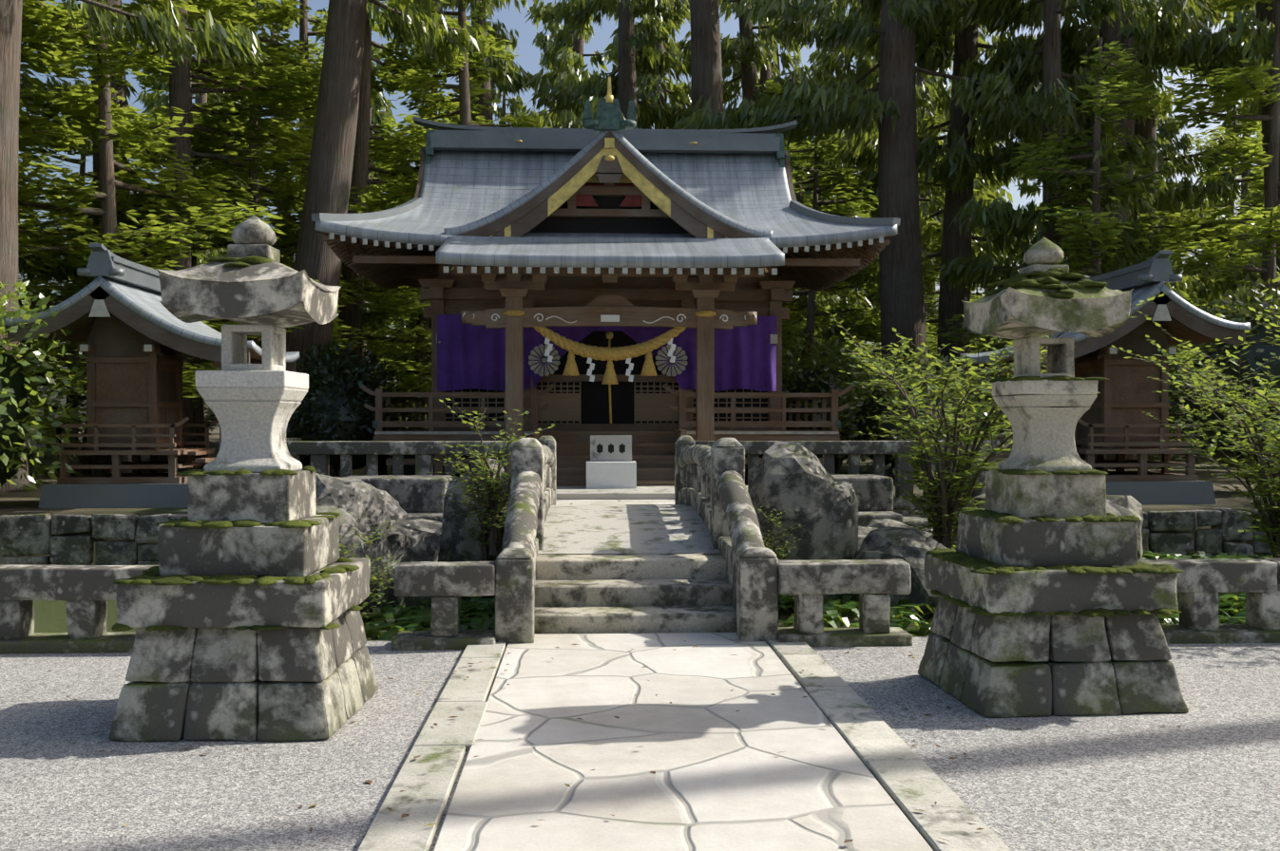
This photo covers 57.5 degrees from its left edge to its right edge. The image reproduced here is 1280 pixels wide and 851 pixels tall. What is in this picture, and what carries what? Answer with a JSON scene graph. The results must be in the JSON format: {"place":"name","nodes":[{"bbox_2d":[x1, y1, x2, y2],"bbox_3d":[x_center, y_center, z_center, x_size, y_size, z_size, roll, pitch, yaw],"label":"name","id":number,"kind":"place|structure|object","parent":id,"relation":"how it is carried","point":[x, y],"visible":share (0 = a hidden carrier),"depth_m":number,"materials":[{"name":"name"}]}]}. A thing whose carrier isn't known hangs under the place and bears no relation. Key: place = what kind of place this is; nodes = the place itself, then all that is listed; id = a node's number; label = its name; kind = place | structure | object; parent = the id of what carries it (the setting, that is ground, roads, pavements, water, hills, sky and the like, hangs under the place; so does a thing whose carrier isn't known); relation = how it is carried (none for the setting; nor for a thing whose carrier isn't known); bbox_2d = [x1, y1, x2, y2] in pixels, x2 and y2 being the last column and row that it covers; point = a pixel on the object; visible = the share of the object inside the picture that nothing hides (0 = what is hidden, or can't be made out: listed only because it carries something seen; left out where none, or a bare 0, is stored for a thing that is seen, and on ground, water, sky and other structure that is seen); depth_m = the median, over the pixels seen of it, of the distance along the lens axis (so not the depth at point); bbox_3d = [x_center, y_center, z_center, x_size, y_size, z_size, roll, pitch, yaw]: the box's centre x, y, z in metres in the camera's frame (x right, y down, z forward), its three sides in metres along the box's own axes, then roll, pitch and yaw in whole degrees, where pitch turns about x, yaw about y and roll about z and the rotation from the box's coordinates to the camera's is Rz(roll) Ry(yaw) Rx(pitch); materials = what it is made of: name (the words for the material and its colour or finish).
{"place":"outdoors","nodes":[
{"label":"outdoors","id":0,"kind":"place"},
{"bbox_2d":[33,600,136,632],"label":"pond water","id":1,"kind":"structure","parent":0,"point":[49,616],"depth_m":11.87,"materials":[{"name":"green liquid"}]},
{"bbox_2d":[18,0,1257,420],"label":"sky","id":2,"kind":"structure","parent":0,"point":[529,56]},
{"bbox_2d":[0,420,1279,850],"bbox_3d":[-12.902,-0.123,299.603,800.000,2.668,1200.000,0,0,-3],"label":"ground","id":3,"kind":"structure","parent":0,"point":[1203,778],"depth_m":5.48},
{"bbox_2d":[0,280,90,492],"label":"bush","id":4,"kind":"object","parent":3,"relation":"on","point":[17,407],"visible":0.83,"depth_m":14.99,"materials":[{"name":"green plant"}]},
{"bbox_2d":[18,2,91,388],"bbox_3d":[-16.435,-7.009,27.468,8.206,17.318,7.707,0,0,24],"label":"hinoki tree","id":5,"kind":"object","parent":3,"relation":"on","point":[76,148],"visible":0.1,"depth_m":28.47,"materials":[{"name":"green plant"}]},
{"bbox_2d":[18,0,99,398],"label":"hinoki tree","id":6,"kind":"object","parent":3,"relation":"on","point":[33,97],"visible":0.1,"depth_m":23.55,"materials":[{"name":"green plant"}]},
{"bbox_2d":[18,24,137,286],"bbox_3d":[-18.332,-6.678,32.387,7.819,16.560,7.373,3,0,38],"label":"cedar tree","id":7,"kind":"object","parent":3,"relation":"on","point":[59,274],"visible":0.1,"depth_m":32.89,"materials":[{"name":"green plant"}]},
{"bbox_2d":[0,565,158,654],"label":"fence","id":8,"kind":"object","parent":3,"relation":"on","point":[85,592],"visible":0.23,"depth_m":8.04,"materials":[{"name":"stone"}]},
{"bbox_2d":[18,114,142,450],"bbox_3d":[-18.976,-4.645,38.184,7.554,12.471,9.203,2,0,-17],"label":"tree","id":9,"kind":"object","parent":3,"relation":"on","point":[82,162],"visible":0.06,"depth_m":38.83,"materials":[{"name":"green plant"}]},
{"bbox_2d":[18,0,147,345],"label":"tree","id":10,"kind":"object","parent":3,"relation":"on","point":[40,61],"visible":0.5,"depth_m":21.41,"materials":[{"name":"green plant"}]},
{"bbox_2d":[0,0,264,493],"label":"cedar tree","id":11,"kind":"object","parent":3,"relation":"on","point":[150,29],"visible":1,"depth_m":19.72,"materials":[{"name":"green plant"}]},
{"bbox_2d":[38,343,254,508],"bbox_3d":[-6.764,-0.005,16.296,2.333,2.170,1.900,0,0,-3],"label":"small shrine","id":12,"kind":"object","parent":3,"relation":"on","point":[134,405],"visible":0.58,"depth_m":15.76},
{"bbox_2d":[6,243,295,371],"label":"roof trim","id":13,"kind":"structure","parent":12,"relation":"attached to","point":[119,329],"depth_m":15.11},
{"bbox_2d":[1,275,300,362],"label":"small shrine roof","id":14,"kind":"structure","parent":12,"relation":"on","point":[146,304],"depth_m":15.37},
{"bbox_2d":[18,0,305,473],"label":"tree","id":15,"kind":"object","parent":3,"relation":"on","point":[109,128],"visible":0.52,"depth_m":21.59,"materials":[{"name":"green plant"}]},
{"bbox_2d":[19,0,305,458],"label":"hinoki tree","id":16,"kind":"object","parent":3,"relation":"on","point":[198,415],"visible":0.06,"depth_m":33.00,"materials":[{"name":"green plant"}]},
{"bbox_2d":[78,4,246,401],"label":"cedar tree","id":17,"kind":"object","parent":3,"relation":"on","point":[154,99],"visible":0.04,"depth_m":52.14,"materials":[{"name":"green plant"}]},
{"bbox_2d":[78,0,300,463],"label":"tall cedar tree","id":18,"kind":"object","parent":3,"relation":"on","point":[120,89],"visible":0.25,"depth_m":28.82,"materials":[{"name":"green plant"}]},
{"bbox_2d":[19,0,362,472],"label":"hinoki tree","id":19,"kind":"object","parent":3,"relation":"on","point":[179,148],"visible":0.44,"depth_m":26.56,"materials":[{"name":"green plant"}]},
{"bbox_2d":[132,9,267,367],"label":"cedar tree","id":20,"kind":"object","parent":3,"relation":"on","point":[200,99],"visible":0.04,"depth_m":71.25,"materials":[{"name":"green plant"}]},
{"bbox_2d":[71,0,380,425],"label":"tree","id":21,"kind":"object","parent":3,"relation":"on","point":[281,19],"visible":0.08,"depth_m":29.83,"materials":[{"name":"green plant"}]},
{"bbox_2d":[108,515,378,742],"bbox_3d":[-2.097,1.040,6.342,1.129,1.076,1.128,0,0,-1],"label":"lantern pedestal","id":22,"kind":"object","parent":3,"relation":"on","point":[211,673],"visible":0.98,"depth_m":5.86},
{"bbox_2d":[111,465,362,631],"bbox_3d":[-2.104,0.623,6.310,1.149,0.796,1.122,0,0,-3],"label":"moss ledge","id":23,"kind":"object","parent":22,"relation":"on","point":[150,576],"visible":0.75,"depth_m":5.92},
{"bbox_2d":[155,214,340,523],"bbox_3d":[-2.097,-0.318,6.341,0.759,1.655,0.759,0,0,-1],"label":"stone lantern","id":24,"kind":"object","parent":22,"relation":"on","point":[253,407],"visible":1,"depth_m":6.13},
{"bbox_2d":[210,0,412,368],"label":"hinoki tree","id":25,"kind":"object","parent":3,"relation":"on","point":[315,21],"visible":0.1,"depth_m":37.28,"materials":[{"name":"green plant"}]},
{"bbox_2d":[292,6,397,361],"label":"cedar tree","id":26,"kind":"object","parent":3,"relation":"on","point":[379,115],"visible":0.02,"depth_m":61.09,"materials":[{"name":"green plant"}]},
{"bbox_2d":[235,0,458,374],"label":"hinoki tree","id":27,"kind":"object","parent":3,"relation":"on","point":[352,314],"visible":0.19,"depth_m":32.61,"materials":[{"name":"green plant"}]},
{"bbox_2d":[286,340,417,477],"bbox_3d":[-5.332,-0.140,20.943,2.631,2.821,2.222,0,0,-3],"label":"dark bush","id":28,"kind":"object","parent":3,"relation":"on","point":[334,402],"visible":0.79,"depth_m":20.44,"materials":[{"name":"green plant"}]},
{"bbox_2d":[315,473,391,632],"bbox_3d":[-2.906,1.370,10.670,1.215,1.864,1.177,6,-3,-32],"label":"rock","id":29,"kind":"object","parent":3,"relation":"on","point":[358,504],"visible":0.23,"depth_m":10.52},
{"bbox_2d":[338,520,401,626],"bbox_3d":[-2.243,1.252,9.200,0.846,1.027,0.694,0,0,6],"label":"shrub","id":30,"kind":"object","parent":3,"relation":"on","point":[364,603],"visible":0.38,"depth_m":9.23,"materials":[{"name":"green plant"}]},
{"bbox_2d":[361,108,431,419],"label":"tree","id":31,"kind":"object","parent":3,"relation":"on","point":[389,125],"visible":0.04,"depth_m":44.29,"materials":[{"name":"green plant"}]},
{"bbox_2d":[291,7,502,429],"bbox_3d":[-7.159,-5.789,35.612,7.772,14.815,8.630,0,0,8],"label":"tree","id":32,"kind":"object","parent":3,"relation":"on","point":[474,80],"visible":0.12,"depth_m":35.05,"materials":[{"name":"green plant"}]},
{"bbox_2d":[284,0,537,373],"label":"cedar tree","id":33,"kind":"object","parent":3,"relation":"on","point":[329,181],"visible":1,"depth_m":25.77,"materials":[{"name":"brown plant"}]},
{"bbox_2d":[385,521,441,616],"bbox_3d":[-2.566,1.566,11.144,1.133,1.304,1.104,0,0,25],"label":"rock","id":34,"kind":"object","parent":3,"relation":"on","point":[406,544],"visible":0.21,"depth_m":11.02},
{"bbox_2d":[390,518,441,562],"bbox_3d":[-2.559,1.582,12.393,1.292,1.195,1.110,0,0,-3],"label":"rock","id":35,"kind":"object","parent":3,"relation":"on","point":[430,526],"visible":0.1,"depth_m":12.41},
{"bbox_2d":[343,0,542,420],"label":"hinoki tree","id":36,"kind":"object","parent":3,"relation":"on","point":[463,99],"visible":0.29,"depth_m":30.09,"materials":[{"name":"green plant"}]},
{"bbox_2d":[391,561,496,650],"bbox_3d":[-1.376,1.281,8.280,0.724,0.613,0.352,0,0,-3],"label":"fence","id":37,"kind":"object","parent":3,"relation":"on","point":[446,586],"visible":0.83,"depth_m":8.16,"materials":[{"name":"stone"}]},
{"bbox_2d":[374,0,534,381],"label":"cedar tree","id":38,"kind":"object","parent":3,"relation":"on","point":[506,78],"visible":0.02,"depth_m":40.50,"materials":[{"name":"green plant"}]},
{"bbox_2d":[437,458,510,599],"bbox_3d":[-1.670,1.270,11.712,0.659,1.912,0.737,8,-1,12],"label":"rock","id":39,"kind":"object","parent":3,"relation":"on","point":[457,544],"visible":0.17,"depth_m":11.43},
{"bbox_2d":[437,446,511,561],"bbox_3d":[-1.486,0.771,11.312,0.793,1.174,0.967,0,0,-27],"label":"shrub","id":40,"kind":"object","parent":39,"relation":"on","point":[485,531],"depth_m":11.31,"materials":[{"name":"green plant"}]},
{"bbox_2d":[427,398,556,556],"bbox_3d":[-1.381,0.478,10.816,1.208,1.468,0.992,0,0,-3],"label":"shrub","id":41,"kind":"object","parent":3,"relation":"on","point":[491,507],"depth_m":10.78,"materials":[{"name":"green plant"}]},
{"bbox_2d":[491,86,527,127],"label":"cedar tree","id":42,"kind":"object","parent":3,"relation":"on","point":[515,105],"depth_m":88.35,"materials":[{"name":"green plant"}]},
{"bbox_2d":[526,0,573,128],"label":"cedar tree","id":43,"kind":"object","parent":3,"relation":"on","point":[541,42],"visible":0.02,"depth_m":76.69,"materials":[{"name":"green plant"}]},
{"bbox_2d":[521,0,640,128],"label":"cedar tree","id":44,"kind":"object","parent":3,"relation":"on","point":[565,61],"visible":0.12,"depth_m":61.63,"materials":[{"name":"green plant"}]},
{"bbox_2d":[322,232,890,486],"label":"shrine hall","id":45,"kind":"structure","parent":3,"relation":"on","point":[658,415],"depth_m":20.07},
{"bbox_2d":[314,151,897,288],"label":"shrine roof","id":46,"kind":"structure","parent":45,"relation":"on","point":[459,188],"depth_m":20.33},
{"bbox_2d":[311,76,900,272],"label":"roof trim","id":47,"kind":"structure","parent":46,"relation":"attached to","point":[609,181],"depth_m":19.64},
{"bbox_2d":[437,314,777,391],"bbox_3d":[-0.567,-1.278,20.626,6.000,1.340,0.213,0,0,-3],"label":"curtain","id":48,"kind":"object","parent":45,"relation":"hanging from","point":[469,356],"visible":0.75,"depth_m":20.59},
{"bbox_2d":[443,130,772,237],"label":"shrine gable roof","id":49,"kind":"structure","parent":45,"relation":"attached to","point":[572,162],"depth_m":19.15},
{"bbox_2d":[503,309,715,423],"bbox_3d":[-0.486,-0.930,18.803,3.440,1.801,0.762,0,0,-3],"label":"shimenawa rope","id":50,"kind":"object","parent":45,"relation":"attached to","point":[609,353],"visible":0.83,"depth_m":18.53,"materials":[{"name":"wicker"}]},
{"bbox_2d":[526,0,690,129],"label":"cedar tree","id":51,"kind":"object","parent":3,"relation":"on","point":[634,56],"visible":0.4,"depth_m":42.30,"materials":[{"name":"green plant"}]},
{"bbox_2d":[219,438,999,509],"bbox_3d":[-0.385,0.636,16.556,10.067,0.896,3.362,0,0,-3],"label":"island fence","id":52,"kind":"object","parent":3,"relation":"on","point":[320,452],"visible":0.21,"depth_m":14.95,"materials":[{"name":"stone"}]},
{"bbox_2d":[14,640,1235,842],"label":"fallen leaves","id":53,"kind":"object","parent":3,"relation":"on","point":[581,718],"visible":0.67,"depth_m":5.73,"materials":[{"name":"brown plant"}]},
{"bbox_2d":[510,485,747,505],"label":"forecourt","id":54,"kind":"structure","parent":3,"relation":"on","point":[638,495],"depth_m":16.54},
{"bbox_2d":[586,435,636,489],"bbox_3d":[-0.445,0.614,17.879,0.760,0.920,0.500,0,0,-3],"label":"offering box","id":55,"kind":"object","parent":54,"relation":"on","point":[610,464],"visible":0.98,"depth_m":17.64,"materials":[{"name":"stone"}]},
{"bbox_2d":[534,504,736,634],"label":"stone stairs","id":56,"kind":"structure","parent":3,"relation":"on","point":[630,568],"depth_m":9.46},
{"bbox_2d":[495,435,778,647],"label":"bridge rails","id":57,"kind":"object","parent":3,"relation":"on","point":[711,489],"visible":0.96,"depth_m":9.10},
{"bbox_2d":[0,475,1277,642],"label":"island wall","id":58,"kind":"structure","parent":3,"relation":"on","point":[27,538],"depth_m":14.33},
{"bbox_2d":[604,0,691,129],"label":"cedar tree","id":59,"kind":"object","parent":3,"relation":"on","point":[659,91],"visible":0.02,"depth_m":54.31,"materials":[{"name":"green plant"}]},
{"bbox_2d":[689,0,836,129],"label":"tall cedar tree","id":60,"kind":"object","parent":3,"relation":"on","point":[706,73],"visible":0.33,"depth_m":35.48,"materials":[{"name":"brown plant"}]},
{"bbox_2d":[666,0,873,361],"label":"cedar tree","id":61,"kind":"object","parent":3,"relation":"on","point":[748,53],"visible":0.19,"depth_m":42.79,"materials":[{"name":"green plant"}]},
{"bbox_2d":[753,505,805,559],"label":"shrub","id":62,"kind":"object","parent":3,"relation":"on","point":[778,554],"visible":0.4,"depth_m":10.29,"materials":[{"name":"green plant"}]},
{"bbox_2d":[719,1,871,376],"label":"cedar tree","id":63,"kind":"object","parent":3,"relation":"on","point":[764,74],"visible":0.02,"depth_m":51.21,"materials":[{"name":"green plant"}]},
{"bbox_2d":[757,19,835,361],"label":"cedar tree","id":64,"kind":"object","parent":3,"relation":"on","point":[786,58],"depth_m":64.27,"materials":[{"name":"green plant"}]},
{"bbox_2d":[748,441,858,609],"bbox_3d":[1.547,1.198,11.248,1.171,2.105,0.773,-4,5,-12],"label":"rock","id":65,"kind":"object","parent":3,"relation":"on","point":[809,489],"visible":0.44,"depth_m":10.92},
{"bbox_2d":[362,551,1273,641],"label":"ferns","id":66,"kind":"object","parent":3,"relation":"on","point":[387,620],"visible":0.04,"depth_m":10.25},
{"bbox_2d":[782,130,881,371],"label":"tree","id":67,"kind":"object","parent":3,"relation":"on","point":[811,315],"visible":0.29,"depth_m":33.32,"materials":[{"name":"green plant"}]},
{"bbox_2d":[753,73,928,369],"bbox_3d":[5.298,-5.129,39.055,7.506,12.982,6.853,0,0,-4],"label":"tree","id":68,"kind":"object","parent":3,"relation":"on","point":[869,336],"visible":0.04,"depth_m":38.38,"materials":[{"name":"green plant"}]},
{"bbox_2d":[782,338,905,473],"bbox_3d":[4.340,-0.336,26.035,4.265,3.235,4.071,0,0,-27],"label":"bush","id":69,"kind":"object","parent":3,"relation":"on","point":[826,376],"visible":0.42,"depth_m":24.86,"materials":[{"name":"green plant"}]},
{"bbox_2d":[777,558,912,647],"bbox_3d":[1.450,1.279,8.408,0.958,0.612,0.351,0,0,-3],"label":"fence","id":70,"kind":"object","parent":3,"relation":"on","point":[872,583],"visible":0.88,"depth_m":8.29,"materials":[{"name":"stone"}]},
{"bbox_2d":[673,0,1090,467],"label":"cedar tree","id":71,"kind":"object","parent":3,"relation":"on","point":[832,105],"visible":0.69,"depth_m":28.63,"materials":[{"name":"green plant"}]},
{"bbox_2d":[851,526,946,619],"bbox_3d":[2.604,1.539,11.214,1.176,1.086,1.103,0,0,23],"label":"rock","id":72,"kind":"object","parent":3,"relation":"on","point":[911,546],"visible":0.21,"depth_m":10.85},
{"bbox_2d":[806,0,1012,362],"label":"cedar tree","id":73,"kind":"object","parent":3,"relation":"on","point":[937,205],"visible":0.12,"depth_m":46.97,"materials":[{"name":"green plant"}]},
{"bbox_2d":[789,0,1037,353],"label":"cedar tree","id":74,"kind":"object","parent":3,"relation":"on","point":[928,105],"visible":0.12,"depth_m":38.08,"materials":[{"name":"green plant"}]},
{"bbox_2d":[827,350,1000,481],"bbox_3d":[5.239,-0.073,21.796,3.393,2.696,3.554,0,0,-3],"label":"bush","id":75,"kind":"object","parent":3,"relation":"on","point":[867,405],"visible":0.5,"depth_m":21.44,"materials":[{"name":"green plant"}]},
{"bbox_2d":[841,115,1011,435],"bbox_3d":[9.393,-4.266,37.778,6.642,11.369,5.960,0,0,-33],"label":"tree","id":76,"kind":"object","parent":3,"relation":"on","point":[933,278],"visible":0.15,"depth_m":37.01,"materials":[{"name":"green plant"}]},
{"bbox_2d":[860,69,999,399],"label":"cedar tree","id":77,"kind":"object","parent":3,"relation":"on","point":[919,80],"visible":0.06,"depth_m":67.06,"materials":[{"name":"green plant"}]},
{"bbox_2d":[830,0,1099,433],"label":"cedar tree","id":78,"kind":"object","parent":3,"relation":"on","point":[962,163],"visible":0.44,"depth_m":31.75,"materials":[{"name":"green plant"}]},
{"bbox_2d":[824,291,1166,549],"bbox_3d":[3.285,0.196,11.520,2.654,3.118,4.074,0,0,3],"label":"shrub","id":79,"kind":"object","parent":3,"relation":"on","point":[943,512],"visible":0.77,"depth_m":11.56,"materials":[{"name":"green plant"}]},
{"bbox_2d":[917,512,1188,718],"bbox_3d":[2.365,1.044,6.845,1.164,1.061,1.108,0,0,-6],"label":"stone lantern base","id":80,"kind":"object","parent":3,"relation":"on","point":[1075,663],"visible":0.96,"depth_m":6.38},
{"bbox_2d":[924,375,1184,617],"bbox_3d":[2.358,0.369,6.822,1.189,1.314,1.160,0,0,-3],"label":"moss ledge","id":81,"kind":"object","parent":80,"relation":"on","point":[966,561],"visible":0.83,"depth_m":6.46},
{"bbox_2d":[937,0,1193,429],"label":"cedar tree","id":82,"kind":"object","parent":3,"relation":"on","point":[1047,110],"visible":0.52,"depth_m":26.64,"materials":[{"name":"green plant"}]},
{"bbox_2d":[934,37,1221,472],"bbox_3d":[9.730,-3.282,23.979,5.935,9.798,7.231,0,2,-28],"label":"tree","id":83,"kind":"object","parent":3,"relation":"on","point":[1091,235],"visible":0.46,"depth_m":24.44,"materials":[{"name":"green plant"}]},
{"bbox_2d":[916,0,1260,468],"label":"cedar tree","id":84,"kind":"object","parent":3,"relation":"on","point":[1144,28],"visible":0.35,"depth_m":28.49,"materials":[{"name":"green plant"}]},
{"bbox_2d":[1005,346,1215,504],"bbox_3d":[6.689,-0.007,16.890,2.333,2.170,1.900,0,0,-3],"label":"small shrine","id":85,"kind":"object","parent":3,"relation":"on","point":[1114,419],"visible":0.52,"depth_m":16.38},
{"bbox_2d":[959,281,1251,363],"bbox_3d":[6.590,-1.427,16.883,3.178,1.030,2.494,0,0,-3],"label":"roof edge","id":86,"kind":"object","parent":85,"relation":"on","point":[1174,328],"depth_m":15.98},
{"bbox_2d":[963,249,1245,373],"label":"roof","id":87,"kind":"structure","parent":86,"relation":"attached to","point":[1130,334],"depth_m":15.72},
{"bbox_2d":[1106,495,1143,559],"bbox_3d":[5.172,1.428,13.654,1.441,1.354,1.494,0,0,-3],"label":"rock","id":88,"kind":"object","parent":3,"relation":"on","point":[1123,506],"visible":0.02,"depth_m":13.30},
{"bbox_2d":[993,0,1279,460],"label":"cedar tree","id":89,"kind":"object","parent":3,"relation":"on","point":[1175,200],"visible":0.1,"depth_m":29.98,"materials":[{"name":"green plant"}]},
{"bbox_2d":[1061,0,1279,308],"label":"cedar tree","id":90,"kind":"object","parent":3,"relation":"on","point":[1257,47],"visible":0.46,"depth_m":27.91,"materials":[{"name":"green plant"}]},
{"bbox_2d":[1131,113,1225,433],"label":"cedar tree","id":91,"kind":"object","parent":3,"relation":"on","point":[1185,143],"visible":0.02,"depth_m":50.10,"materials":[{"name":"green plant"}]},
{"bbox_2d":[1111,310,1279,558],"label":"shrub","id":92,"kind":"object","parent":3,"relation":"on","point":[1270,524],"visible":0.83,"depth_m":11.65,"materials":[{"name":"green plant"}]},
{"bbox_2d":[1121,0,1279,476],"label":"tree","id":93,"kind":"object","parent":3,"relation":"on","point":[1231,87],"visible":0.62,"depth_m":24.52,"materials":[{"name":"green plant"}]},
{"bbox_2d":[1137,558,1279,644],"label":"fence","id":94,"kind":"object","parent":3,"relation":"on","point":[1201,584],"visible":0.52,"depth_m":8.41,"materials":[{"name":"stone"}]},
{"bbox_2d":[1147,288,1279,508],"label":"shrub","id":95,"kind":"object","parent":3,"relation":"on","point":[1269,397],"visible":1,"depth_m":9.97,"materials":[{"name":"green plant"}]},
{"bbox_2d":[1150,276,1279,491],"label":"bush","id":96,"kind":"object","parent":3,"relation":"on","point":[1259,352],"visible":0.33,"depth_m":18.29,"materials":[{"name":"green plant"}]},
{"bbox_2d":[1168,107,1263,428],"bbox_3d":[20.383,-4.665,39.557,7.206,12.417,6.580,0,0,-22],"label":"tree","id":97,"kind":"object","parent":3,"relation":"on","point":[1257,179],"visible":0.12,"depth_m":39.86,"materials":[{"name":"green plant"}]},
{"bbox_2d":[1171,5,1264,399],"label":"cedar tree","id":98,"kind":"object","parent":3,"relation":"on","point":[1245,174],"visible":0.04,"depth_m":83.85,"materials":[{"name":"green plant"}]},
{"bbox_2d":[1179,149,1264,408],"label":"tree","id":99,"kind":"object","parent":3,"relation":"on","point":[1256,203],"visible":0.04,"depth_m":43.40,"materials":[{"name":"green plant"}]},
{"bbox_2d":[356,632,1011,850],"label":"paved path","id":100,"kind":"structure","parent":0,"point":[726,777],"depth_m":5.37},
{"bbox_2d":[961,236,1133,517],"bbox_3d":[2.366,-0.289,6.839,0.729,1.636,0.730,0,0,-6],"label":"stone lantern","id":101,"kind":"object","parent":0,"point":[1043,416],"visible":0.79,"depth_m":6.65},
{"bbox_2d":[985,267,1108,297],"bbox_3d":[2.397,-0.814,6.840,0.694,0.206,0.802,0,0,-3],"label":"moss","id":102,"kind":"object","parent":101,"relation":"on","point":[1047,279],"visible":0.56,"depth_m":6.59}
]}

